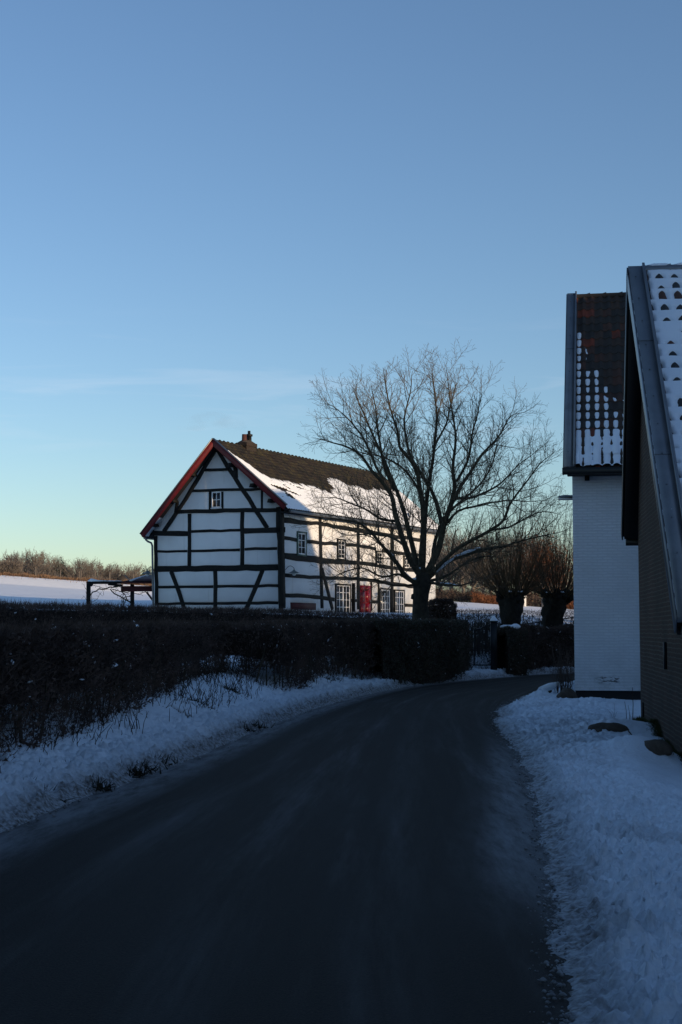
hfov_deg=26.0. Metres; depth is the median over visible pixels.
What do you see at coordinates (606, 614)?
white building
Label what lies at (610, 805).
snow verge
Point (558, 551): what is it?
meadow tree
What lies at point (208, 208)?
sky
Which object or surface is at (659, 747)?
boulder
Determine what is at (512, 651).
gateside bush
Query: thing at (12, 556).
distant tree
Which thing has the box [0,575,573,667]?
ground
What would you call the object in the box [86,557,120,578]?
distant tree
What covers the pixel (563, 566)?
meadow tree
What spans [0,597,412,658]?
hedge
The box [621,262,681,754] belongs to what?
brick barn
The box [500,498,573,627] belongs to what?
pollard willow
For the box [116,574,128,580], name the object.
bush
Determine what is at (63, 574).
distant conifer
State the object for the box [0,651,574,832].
snow verge
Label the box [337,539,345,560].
window
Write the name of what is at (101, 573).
distant tree
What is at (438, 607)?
round shrub
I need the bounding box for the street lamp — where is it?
[557,495,571,499]
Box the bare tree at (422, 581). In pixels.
[288,338,572,618]
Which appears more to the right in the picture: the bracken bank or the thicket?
the thicket
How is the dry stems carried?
on the ground
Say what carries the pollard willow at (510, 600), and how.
on the ground
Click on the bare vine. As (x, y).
(122, 598)
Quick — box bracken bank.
[0,571,151,585]
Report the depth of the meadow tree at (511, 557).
139.84 m
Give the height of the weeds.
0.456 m
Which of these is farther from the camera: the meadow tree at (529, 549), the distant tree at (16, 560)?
the distant tree at (16, 560)
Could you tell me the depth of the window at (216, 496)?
70.00 m
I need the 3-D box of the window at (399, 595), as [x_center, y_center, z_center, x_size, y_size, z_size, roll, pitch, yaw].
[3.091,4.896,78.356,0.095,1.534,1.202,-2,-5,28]
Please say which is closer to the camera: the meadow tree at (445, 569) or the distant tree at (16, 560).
the meadow tree at (445, 569)
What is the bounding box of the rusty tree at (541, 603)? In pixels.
[507,528,572,608]
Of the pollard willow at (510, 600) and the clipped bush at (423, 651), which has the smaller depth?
the clipped bush at (423, 651)
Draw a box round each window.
[210,492,221,508]
[296,531,306,555]
[335,584,350,611]
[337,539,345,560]
[376,551,383,565]
[380,588,390,612]
[394,589,404,612]
[403,555,409,569]
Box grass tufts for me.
[0,675,343,802]
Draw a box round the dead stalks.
[625,687,632,719]
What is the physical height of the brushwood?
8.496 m
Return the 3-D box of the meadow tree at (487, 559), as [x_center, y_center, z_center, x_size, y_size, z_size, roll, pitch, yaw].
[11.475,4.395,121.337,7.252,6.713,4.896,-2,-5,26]
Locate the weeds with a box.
[633,715,681,764]
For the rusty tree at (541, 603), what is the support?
on the ground
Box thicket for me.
[435,576,573,601]
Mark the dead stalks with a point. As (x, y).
(628, 707)
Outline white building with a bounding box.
[562,291,640,699]
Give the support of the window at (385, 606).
in the half timbered house
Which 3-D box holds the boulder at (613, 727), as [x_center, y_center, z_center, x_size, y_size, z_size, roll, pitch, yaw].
[3.842,3.181,21.332,0.665,0.278,0.414,0,-5,0]
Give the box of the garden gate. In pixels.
[473,624,490,665]
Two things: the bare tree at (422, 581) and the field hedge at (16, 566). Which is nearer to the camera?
the bare tree at (422, 581)
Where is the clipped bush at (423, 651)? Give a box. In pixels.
[336,614,474,685]
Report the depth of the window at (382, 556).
76.67 m
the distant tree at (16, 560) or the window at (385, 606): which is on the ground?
the distant tree at (16, 560)
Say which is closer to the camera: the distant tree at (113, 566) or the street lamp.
the street lamp
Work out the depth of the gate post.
49.31 m
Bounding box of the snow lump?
[539,682,559,690]
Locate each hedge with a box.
[0,559,23,574]
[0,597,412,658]
[0,613,378,762]
[455,607,500,649]
[500,609,573,625]
[519,623,574,672]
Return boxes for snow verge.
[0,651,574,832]
[493,680,681,1023]
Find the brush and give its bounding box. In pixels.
[435,585,566,608]
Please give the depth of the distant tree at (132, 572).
351.29 m
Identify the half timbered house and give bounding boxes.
[139,431,437,612]
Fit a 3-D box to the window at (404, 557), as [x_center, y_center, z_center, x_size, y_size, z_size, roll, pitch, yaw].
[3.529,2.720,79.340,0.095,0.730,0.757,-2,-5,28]
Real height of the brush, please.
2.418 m
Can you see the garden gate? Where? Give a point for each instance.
(479, 650)
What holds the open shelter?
on the ground
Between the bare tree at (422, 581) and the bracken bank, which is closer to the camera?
the bare tree at (422, 581)
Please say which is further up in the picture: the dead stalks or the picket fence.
the picket fence
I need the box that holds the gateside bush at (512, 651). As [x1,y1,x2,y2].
[487,624,530,675]
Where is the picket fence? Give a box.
[469,617,572,654]
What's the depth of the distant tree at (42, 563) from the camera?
377.36 m
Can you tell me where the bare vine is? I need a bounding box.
[84,575,148,604]
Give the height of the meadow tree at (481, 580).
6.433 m
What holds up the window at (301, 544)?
in the half timbered house
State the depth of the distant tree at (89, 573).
334.24 m
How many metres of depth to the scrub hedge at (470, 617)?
54.68 m
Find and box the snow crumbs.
[4,672,575,1023]
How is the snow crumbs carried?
on the road
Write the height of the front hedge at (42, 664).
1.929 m
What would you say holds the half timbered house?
on the ground
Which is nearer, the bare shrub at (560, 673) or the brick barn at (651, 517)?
the brick barn at (651, 517)
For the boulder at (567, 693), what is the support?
on the snow verge at (610, 805)
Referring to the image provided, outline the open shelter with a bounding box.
[86,574,151,606]
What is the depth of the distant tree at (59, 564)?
363.96 m
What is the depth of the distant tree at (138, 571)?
364.05 m
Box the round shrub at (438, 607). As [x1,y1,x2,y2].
[428,597,457,619]
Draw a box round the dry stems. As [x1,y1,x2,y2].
[0,648,488,753]
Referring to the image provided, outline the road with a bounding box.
[0,673,574,1023]
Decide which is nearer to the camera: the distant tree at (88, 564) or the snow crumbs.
the snow crumbs
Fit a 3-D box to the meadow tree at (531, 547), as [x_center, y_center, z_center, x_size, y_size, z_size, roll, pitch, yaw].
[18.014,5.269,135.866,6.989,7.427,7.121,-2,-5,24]
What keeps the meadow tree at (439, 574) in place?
on the ground
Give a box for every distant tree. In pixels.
[1,548,50,572]
[2,550,32,568]
[4,549,63,575]
[18,549,65,568]
[37,556,75,573]
[52,557,104,577]
[67,565,93,577]
[70,558,112,574]
[81,558,118,579]
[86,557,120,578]
[103,566,131,578]
[110,562,142,579]
[112,563,143,576]
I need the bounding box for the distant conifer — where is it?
[51,557,67,577]
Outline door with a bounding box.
[359,585,370,612]
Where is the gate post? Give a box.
[490,616,497,669]
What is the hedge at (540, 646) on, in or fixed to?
on the ground
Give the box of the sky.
[0,0,681,601]
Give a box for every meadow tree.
[435,519,495,590]
[435,535,467,589]
[436,530,481,591]
[439,526,514,602]
[457,530,514,593]
[468,547,503,591]
[478,532,531,585]
[495,521,557,604]
[501,535,572,605]
[525,532,572,588]
[531,537,572,589]
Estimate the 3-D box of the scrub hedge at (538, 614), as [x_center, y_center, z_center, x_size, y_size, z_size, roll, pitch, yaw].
[8.133,4.425,58.232,3.605,1.369,2.258,2,-5,-23]
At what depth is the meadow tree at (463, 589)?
131.65 m
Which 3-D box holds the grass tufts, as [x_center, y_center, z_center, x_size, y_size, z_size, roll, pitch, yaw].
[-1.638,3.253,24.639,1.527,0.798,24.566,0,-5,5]
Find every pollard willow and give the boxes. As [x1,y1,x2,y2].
[450,495,571,624]
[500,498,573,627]
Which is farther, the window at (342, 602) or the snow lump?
the window at (342, 602)
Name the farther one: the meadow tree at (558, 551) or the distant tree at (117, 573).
the distant tree at (117, 573)
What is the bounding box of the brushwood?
[10,569,131,579]
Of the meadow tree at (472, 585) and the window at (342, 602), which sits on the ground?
the meadow tree at (472, 585)
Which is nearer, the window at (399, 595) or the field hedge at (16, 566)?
the window at (399, 595)
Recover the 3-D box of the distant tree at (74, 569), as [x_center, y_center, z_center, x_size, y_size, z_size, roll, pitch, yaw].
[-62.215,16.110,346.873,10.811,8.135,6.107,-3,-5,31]
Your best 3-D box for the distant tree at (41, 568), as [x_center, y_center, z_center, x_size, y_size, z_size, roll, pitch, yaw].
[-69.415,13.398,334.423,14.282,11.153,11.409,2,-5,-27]
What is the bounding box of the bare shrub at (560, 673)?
[549,639,574,692]
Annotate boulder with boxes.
[556,688,577,697]
[588,722,628,731]
[644,739,672,755]
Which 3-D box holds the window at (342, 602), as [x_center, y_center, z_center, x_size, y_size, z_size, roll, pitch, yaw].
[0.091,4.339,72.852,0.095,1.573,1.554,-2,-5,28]
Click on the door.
(367, 594)
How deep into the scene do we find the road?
8.90 m

